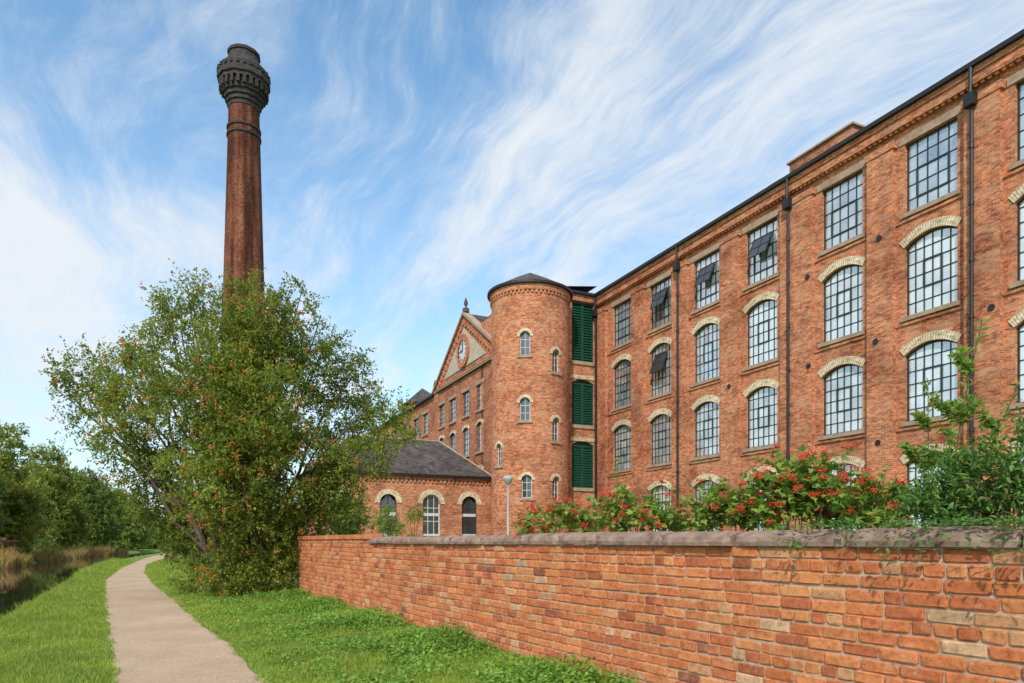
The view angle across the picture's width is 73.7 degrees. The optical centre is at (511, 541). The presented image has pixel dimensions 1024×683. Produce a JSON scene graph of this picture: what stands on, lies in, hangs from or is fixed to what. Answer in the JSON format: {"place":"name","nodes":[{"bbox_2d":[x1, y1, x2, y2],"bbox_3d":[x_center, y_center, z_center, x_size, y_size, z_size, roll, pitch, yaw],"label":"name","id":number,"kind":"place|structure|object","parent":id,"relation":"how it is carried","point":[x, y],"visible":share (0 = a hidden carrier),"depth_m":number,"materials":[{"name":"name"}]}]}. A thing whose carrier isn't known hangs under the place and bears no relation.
{"place":"outdoors","nodes":[
{"label":"outdoors","id":0,"kind":"place"},
{"bbox_2d":[0,551,160,617],"bbox_3d":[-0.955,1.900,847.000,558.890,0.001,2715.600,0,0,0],"label":"canal water","id":1,"kind":"structure","parent":0,"point":[25,583],"depth_m":37.62,"materials":[{"name":"black liquid"}]},
{"bbox_2d":[0,549,638,682],"bbox_3d":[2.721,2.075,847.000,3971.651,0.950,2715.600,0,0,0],"label":"ground","id":2,"kind":"structure","parent":0,"point":[144,557],"depth_m":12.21,"materials":[{"name":"green plant"}]},
{"bbox_2d":[0,469,15,546],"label":"tree","id":3,"kind":"object","parent":2,"relation":"on","point":[3,487],"visible":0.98,"depth_m":57.50,"materials":[{"name":"green plant"}]},
{"bbox_2d":[0,538,18,552],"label":"timber fence","id":4,"kind":"object","parent":2,"relation":"on","point":[12,541],"visible":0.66,"depth_m":56.89,"materials":[{"name":"brown wood"}]},
{"bbox_2d":[0,420,63,556],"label":"tree","id":5,"kind":"object","parent":2,"relation":"on","point":[24,503],"visible":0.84,"depth_m":62.62,"materials":[{"name":"green plant"}]},
{"bbox_2d":[17,438,105,549],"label":"tree","id":6,"kind":"object","parent":2,"relation":"on","point":[69,520],"visible":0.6,"depth_m":83.55,"materials":[{"name":"green plant"}]},
{"bbox_2d":[0,544,129,569],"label":"reeds","id":7,"kind":"object","parent":2,"relation":"on","point":[12,559],"visible":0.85,"depth_m":66.83,"materials":[{"name":"beige plant"}]},
{"bbox_2d":[60,464,128,549],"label":"tree","id":8,"kind":"object","parent":2,"relation":"on","point":[101,507],"visible":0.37,"depth_m":103.13,"materials":[{"name":"green plant"}]},
{"bbox_2d":[100,487,155,550],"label":"tree","id":9,"kind":"object","parent":2,"relation":"on","point":[131,540],"visible":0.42,"depth_m":126.43,"materials":[{"name":"green plant"}]},
{"bbox_2d":[5,505,297,550],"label":"distant woods","id":10,"kind":"object","parent":2,"relation":"on","point":[42,544],"visible":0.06,"depth_m":94.93,"materials":[{"name":"green plant"}]},
{"bbox_2d":[104,552,269,682],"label":"towpath","id":11,"kind":"structure","parent":2,"relation":"on","point":[158,635],"depth_m":10.90,"materials":[{"name":"beige concrete"}]},
{"bbox_2d":[165,499,209,548],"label":"tree","id":12,"kind":"object","parent":2,"relation":"on","point":[194,536],"visible":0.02,"depth_m":97.88,"materials":[{"name":"green plant"}]},
{"bbox_2d":[38,258,427,596],"bbox_3d":[-8.470,-3.088,20.298,11.696,10.673,7.603,0,0,0],"label":"tree","id":13,"kind":"object","parent":2,"relation":"on","point":[237,562],"visible":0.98,"depth_m":19.75,"materials":[{"name":"green plant"}]},
{"bbox_2d":[217,43,270,536],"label":"chimney","id":14,"kind":"object","parent":2,"relation":"on","point":[243,79],"visible":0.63,"depth_m":53.83,"materials":[{"name":"brick"}]},
{"bbox_2d":[312,490,374,535],"bbox_3d":[-7.377,-0.386,30.003,2.944,3.989,2.596,0,0,0],"label":"garden shrub","id":15,"kind":"object","parent":2,"relation":"on","point":[346,528],"visible":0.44,"depth_m":29.79,"materials":[{"name":"green plant"}]},
{"bbox_2d":[370,502,409,543],"bbox_3d":[-6.492,-0.260,35.985,2.308,3.730,1.689,0,0,29],"label":"garden shrub","id":16,"kind":"object","parent":2,"relation":"on","point":[385,512],"visible":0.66,"depth_m":35.87,"materials":[{"name":"green plant"}]},
{"bbox_2d":[298,435,490,543],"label":"building","id":17,"kind":"structure","parent":2,"relation":"on","point":[439,481],"depth_m":46.44,"materials":[{"name":"brick"}]},
{"bbox_2d":[375,489,401,543],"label":"window","id":18,"kind":"structure","parent":17,"relation":"in","point":[386,492],"depth_m":44.91,"materials":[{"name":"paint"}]},
{"bbox_2d":[418,489,444,536],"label":"window","id":19,"kind":"structure","parent":17,"relation":"in","point":[430,504],"depth_m":46.22,"materials":[{"name":"grey glass"}]},
{"bbox_2d":[457,492,481,533],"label":"window","id":20,"kind":"structure","parent":17,"relation":"in","point":[468,506],"depth_m":47.36,"materials":[{"name":"glass"}]},
{"bbox_2d":[183,587,645,682],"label":"weeds","id":21,"kind":"object","parent":2,"relation":"on","point":[368,618],"visible":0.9,"depth_m":9.69,"materials":[{"name":"green plant"}]},
{"bbox_2d":[403,502,426,536],"bbox_3d":[-5.385,-0.313,38.055,1.397,3.834,1.335,0,0,-25],"label":"garden shrub","id":22,"kind":"object","parent":2,"relation":"on","point":[417,517],"visible":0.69,"depth_m":37.98,"materials":[{"name":"green plant"}]},
{"bbox_2d":[371,298,490,502],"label":"gabled building","id":23,"kind":"structure","parent":2,"relation":"on","point":[449,407],"depth_m":52.66,"materials":[{"name":"brick"}]},
{"bbox_2d":[413,415,418,438],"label":"window","id":24,"kind":"structure","parent":23,"relation":"in","point":[416,421],"depth_m":64.09,"materials":[{"name":"glass"}]},
{"bbox_2d":[422,409,428,437],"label":"window","id":25,"kind":"structure","parent":23,"relation":"in","point":[426,411],"depth_m":61.46,"materials":[{"name":"glass"}]},
{"bbox_2d":[438,400,444,429],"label":"window","id":26,"kind":"structure","parent":23,"relation":"in","point":[442,426],"depth_m":57.52,"materials":[{"name":"glass"}]},
{"bbox_2d":[438,435,444,442],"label":"window","id":27,"kind":"structure","parent":23,"relation":"in","point":[442,436],"depth_m":57.31,"materials":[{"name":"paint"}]},
{"bbox_2d":[448,393,456,424],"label":"window","id":28,"kind":"structure","parent":23,"relation":"in","point":[453,402],"depth_m":55.05,"materials":[{"name":"glass"}]},
{"bbox_2d":[449,430,455,450],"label":"window","id":29,"kind":"structure","parent":23,"relation":"in","point":[453,438],"depth_m":55.02,"materials":[{"name":"glass"}]},
{"bbox_2d":[461,386,469,419],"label":"window","id":30,"kind":"structure","parent":23,"relation":"in","point":[466,395],"depth_m":52.41,"materials":[{"name":"glass"}]},
{"bbox_2d":[462,425,469,457],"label":"window","id":31,"kind":"structure","parent":23,"relation":"in","point":[466,433],"depth_m":52.44,"materials":[{"name":"glass"}]},
{"bbox_2d":[474,419,483,454],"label":"window","id":32,"kind":"structure","parent":23,"relation":"in","point":[479,420],"depth_m":50.01,"materials":[{"name":"glass"}]},
{"bbox_2d":[474,378,484,412],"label":"window","id":33,"kind":"structure","parent":23,"relation":"in","point":[482,380],"depth_m":49.97,"materials":[{"name":"glass"}]},
{"bbox_2d":[503,475,512,534],"bbox_3d":[-0.187,-0.760,32.000,0.480,4.720,0.480,0,0,0],"label":"street lamp","id":34,"kind":"object","parent":2,"relation":"on","point":[507,479],"visible":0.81,"depth_m":31.96,"materials":[{"name":"metal"}]},
{"bbox_2d":[487,273,572,544],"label":"stair tower","id":35,"kind":"structure","parent":2,"relation":"on","point":[530,438],"depth_m":40.40,"materials":[{"name":"brick"}]},
{"bbox_2d":[494,441,503,468],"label":"window","id":36,"kind":"structure","parent":35,"relation":"in","point":[501,445],"depth_m":41.13,"materials":[{"name":"white paint"}]},
{"bbox_2d":[517,328,532,357],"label":"window","id":37,"kind":"structure","parent":35,"relation":"in","point":[525,338],"depth_m":40.26,"materials":[{"name":"grey glass"}]},
{"bbox_2d":[517,394,532,422],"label":"window","id":38,"kind":"structure","parent":35,"relation":"in","point":[525,404],"depth_m":40.26,"materials":[{"name":"glass"}]},
{"bbox_2d":[518,472,534,500],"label":"window","id":39,"kind":"structure","parent":35,"relation":"in","point":[526,482],"depth_m":40.26,"materials":[{"name":"grey glass"}]},
{"bbox_2d":[550,346,561,375],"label":"window","id":40,"kind":"structure","parent":35,"relation":"in","point":[554,371],"depth_m":40.71,"materials":[{"name":"grey glass"}]},
{"bbox_2d":[550,415,561,443],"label":"window","id":41,"kind":"structure","parent":35,"relation":"in","point":[554,440],"depth_m":40.72,"materials":[{"name":"white paint"}]},
{"bbox_2d":[550,474,561,502],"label":"window","id":42,"kind":"structure","parent":35,"relation":"in","point":[554,482],"depth_m":40.72,"materials":[{"name":"white paint"}]},
{"bbox_2d":[510,495,607,544],"bbox_3d":[0.660,0.491,9.155,1.387,2.224,0.707,0,0,15],"label":"berry shrub","id":43,"kind":"object","parent":2,"relation":"on","point":[562,511],"visible":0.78,"depth_m":9.11,"materials":[{"name":"green plant"}]},
{"bbox_2d":[612,455,627,531],"bbox_3d":[1.324,0.249,8.629,0.308,2.704,0.262,0,0,-19],"label":"sapling","id":44,"kind":"object","parent":2,"relation":"on","point":[617,469],"visible":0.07,"depth_m":8.60,"materials":[{"name":"green plant"}]},
{"bbox_2d":[583,477,689,545],"bbox_3d":[1.505,0.411,8.126,1.322,2.384,0.853,0,0,0],"label":"berry shrub","id":45,"kind":"object","parent":2,"relation":"on","point":[655,517],"visible":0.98,"depth_m":8.10,"materials":[{"name":"green plant"}]},
{"bbox_2d":[297,525,1023,682],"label":"boundary wall","id":46,"kind":"structure","parent":2,"relation":"on","point":[705,607],"depth_m":6.03,"materials":[{"name":"brick"}]},
{"bbox_2d":[763,515,1023,570],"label":"creeper","id":47,"kind":"object","parent":46,"relation":"on","point":[1001,521],"visible":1,"depth_m":4.41,"materials":[{"name":"green plant"}]},
{"bbox_2d":[661,477,787,545],"bbox_3d":[2.398,0.438,7.685,1.139,2.329,1.071,0,0,-26],"label":"berry shrub","id":48,"kind":"object","parent":2,"relation":"on","point":[725,502],"visible":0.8,"depth_m":7.51,"materials":[{"name":"green plant"}]},
{"bbox_2d":[481,29,1023,547],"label":"mill building","id":49,"kind":"structure","parent":2,"relation":"on","point":[853,283],"depth_m":28.43,"materials":[{"name":"brick"}]},
{"bbox_2d":[611,293,630,351],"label":"window","id":50,"kind":"structure","parent":49,"relation":"in","point":[623,311],"depth_m":42.20,"materials":[{"name":"glass"}]},
{"bbox_2d":[611,354,630,411],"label":"window","id":51,"kind":"structure","parent":49,"relation":"in","point":[623,369],"depth_m":42.20,"materials":[{"name":"glass"}]},
{"bbox_2d":[611,419,630,473],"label":"window","id":52,"kind":"structure","parent":49,"relation":"in","point":[623,433],"depth_m":42.19,"materials":[{"name":"glass"}]},
{"bbox_2d":[611,485,630,531],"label":"window","id":53,"kind":"structure","parent":49,"relation":"in","point":[627,487],"depth_m":41.81,"materials":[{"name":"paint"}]},
{"bbox_2d":[647,270,671,334],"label":"window","id":54,"kind":"structure","parent":49,"relation":"in","point":[661,292],"depth_m":38.61,"materials":[{"name":"glass"}]},
{"bbox_2d":[647,337,671,400],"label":"window","id":55,"kind":"structure","parent":49,"relation":"in","point":[660,370],"depth_m":38.61,"materials":[{"name":"glass"}]},
{"bbox_2d":[647,408,671,467],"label":"window","id":56,"kind":"structure","parent":49,"relation":"in","point":[661,425],"depth_m":38.70,"materials":[{"name":"glass"}]},
{"bbox_2d":[648,480,671,530],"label":"window","id":57,"kind":"structure","parent":49,"relation":"in","point":[666,487],"depth_m":38.65,"materials":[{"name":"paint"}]},
{"bbox_2d":[690,242,720,314],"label":"window","id":58,"kind":"structure","parent":49,"relation":"in","point":[707,269],"depth_m":35.18,"materials":[{"name":"glass"}]},
{"bbox_2d":[690,316,720,387],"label":"window","id":59,"kind":"structure","parent":49,"relation":"in","point":[707,339],"depth_m":35.23,"materials":[{"name":"glass"}]},
{"bbox_2d":[690,395,720,460],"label":"window","id":60,"kind":"structure","parent":49,"relation":"in","point":[707,415],"depth_m":35.23,"materials":[{"name":"glass"}]},
{"bbox_2d":[691,474,720,530],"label":"window","id":61,"kind":"structure","parent":49,"relation":"in","point":[715,478],"depth_m":35.35,"materials":[{"name":"paint"}]},
{"bbox_2d":[742,209,779,291],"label":"window","id":62,"kind":"structure","parent":49,"relation":"in","point":[762,242],"depth_m":31.78,"materials":[{"name":"glass"}]},
{"bbox_2d":[742,292,779,371],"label":"window","id":63,"kind":"structure","parent":49,"relation":"in","point":[762,319],"depth_m":31.82,"materials":[{"name":"glass"}]},
{"bbox_2d":[742,379,779,452],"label":"window","id":64,"kind":"structure","parent":49,"relation":"in","point":[762,403],"depth_m":31.82,"materials":[{"name":"glass"}]},
{"bbox_2d":[744,466,779,530],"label":"window","id":65,"kind":"structure","parent":49,"relation":"in","point":[771,469],"depth_m":31.97,"materials":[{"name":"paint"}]},
{"bbox_2d":[817,160,866,257],"bbox_3d":[13.459,-13.520,27.853,0.275,3.040,2.360,0,0,-25],"label":"window","id":66,"kind":"structure","parent":49,"relation":"in","point":[843,202],"depth_m":27.91,"materials":[{"name":"glass"}]},
{"bbox_2d":[818,256,865,347],"bbox_3d":[13.459,-9.850,27.853,0.275,3.360,2.292,0,0,-25],"label":"window","id":67,"kind":"structure","parent":49,"relation":"in","point":[843,290],"depth_m":27.88,"materials":[{"name":"glass"}]},
{"bbox_2d":[818,356,865,440],"bbox_3d":[13.459,-5.905,27.853,0.275,3.250,2.292,0,0,-25],"label":"window","id":68,"kind":"structure","parent":49,"relation":"in","point":[843,386],"depth_m":27.88,"materials":[{"name":"glass"}]},
{"bbox_2d":[824,456,866,529],"bbox_3d":[13.489,-1.955,27.867,0.210,3.110,2.292,0,0,-25],"label":"window","id":69,"kind":"structure","parent":49,"relation":"in","point":[852,460],"depth_m":27.57,"materials":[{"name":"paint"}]},
{"bbox_2d":[900,444,958,526],"bbox_3d":[15.055,-1.955,24.526,0.210,3.110,2.292,0,0,-25],"label":"window","id":70,"kind":"structure","parent":49,"relation":"in","point":[911,475],"depth_m":25.14,"materials":[{"name":"glass"}]},
{"bbox_2d":[898,105,963,219],"bbox_3d":[15.025,-13.520,24.512,0.275,3.040,2.360,0,0,-25],"label":"window","id":71,"kind":"structure","parent":49,"relation":"in","point":[932,158],"depth_m":24.55,"materials":[{"name":"glass"}]},
{"bbox_2d":[899,216,962,322],"bbox_3d":[15.025,-9.850,24.512,0.275,3.360,2.292,0,0,-25],"label":"window","id":72,"kind":"structure","parent":49,"relation":"in","point":[932,258],"depth_m":24.55,"materials":[{"name":"glass"}]},
{"bbox_2d":[900,330,961,426],"bbox_3d":[15.025,-5.905,24.512,0.275,3.250,2.292,0,0,-25],"label":"window","id":73,"kind":"structure","parent":49,"relation":"in","point":[930,360],"depth_m":24.62,"materials":[{"name":"glass"}]},
{"bbox_2d":[1007,69,1023,170],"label":"window","id":74,"kind":"structure","parent":49,"relation":"in","point":[1018,76],"depth_m":21.95,"materials":[{"name":"glass"}]},
{"bbox_2d":[1008,183,1023,288],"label":"window","id":75,"kind":"structure","parent":49,"relation":"in","point":[1018,193],"depth_m":21.95,"materials":[{"name":"glass"}]},
{"bbox_2d":[1008,309,1023,409],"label":"window","id":76,"kind":"structure","parent":49,"relation":"in","point":[1018,318],"depth_m":21.95,"materials":[{"name":"glass"}]},
{"bbox_2d":[1008,441,1023,523],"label":"window","id":77,"kind":"structure","parent":49,"relation":"in","point":[1013,441],"depth_m":21.95,"materials":[{"name":"paint"}]},
{"bbox_2d":[737,441,891,546],"bbox_3d":[3.078,0.273,7.025,1.453,2.658,1.124,0,0,0],"label":"berry shrub","id":78,"kind":"object","parent":2,"relation":"on","point":[804,485],"visible":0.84,"depth_m":6.98,"materials":[{"name":"green plant"}]},
{"bbox_2d":[830,463,922,528],"bbox_3d":[3.470,0.446,6.429,0.918,2.311,0.823,0,0,-38],"label":"berry shrub","id":79,"kind":"object","parent":2,"relation":"on","point":[880,497],"visible":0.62,"depth_m":6.35,"materials":[{"name":"green plant"}]},
{"bbox_2d":[896,377,935,526],"bbox_3d":[3.873,0.049,6.364,0.569,3.105,0.544,0,0,18],"label":"sapling","id":80,"kind":"object","parent":2,"relation":"on","point":[913,454],"visible":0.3,"depth_m":6.31,"materials":[{"name":"green plant"}]},
{"bbox_2d":[878,399,1023,547],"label":"bramble bush","id":81,"kind":"object","parent":2,"relation":"on","point":[1005,472],"visible":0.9,"depth_m":5.57,"materials":[{"name":"green plant"}]},
{"bbox_2d":[905,318,996,526],"bbox_3d":[3.830,-0.161,5.948,0.799,3.525,0.677,0,0,-22],"label":"sapling","id":82,"kind":"object","parent":2,"relation":"on","point":[955,413],"visible":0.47,"depth_m":5.92,"materials":[{"name":"green plant"}]},
{"bbox_2d":[946,380,1019,525],"bbox_3d":[3.942,0.125,5.921,0.730,2.958,0.538,0,0,25],"label":"sapling","id":83,"kind":"object","parent":2,"relation":"on","point":[993,424],"visible":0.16,"depth_m":5.82,"materials":[{"name":"green plant"}]},
{"bbox_2d":[0,0,1023,524],"label":"sky","id":84,"kind":"structure","parent":0,"point":[420,158],"materials":[{"name":"blue"}]}
]}

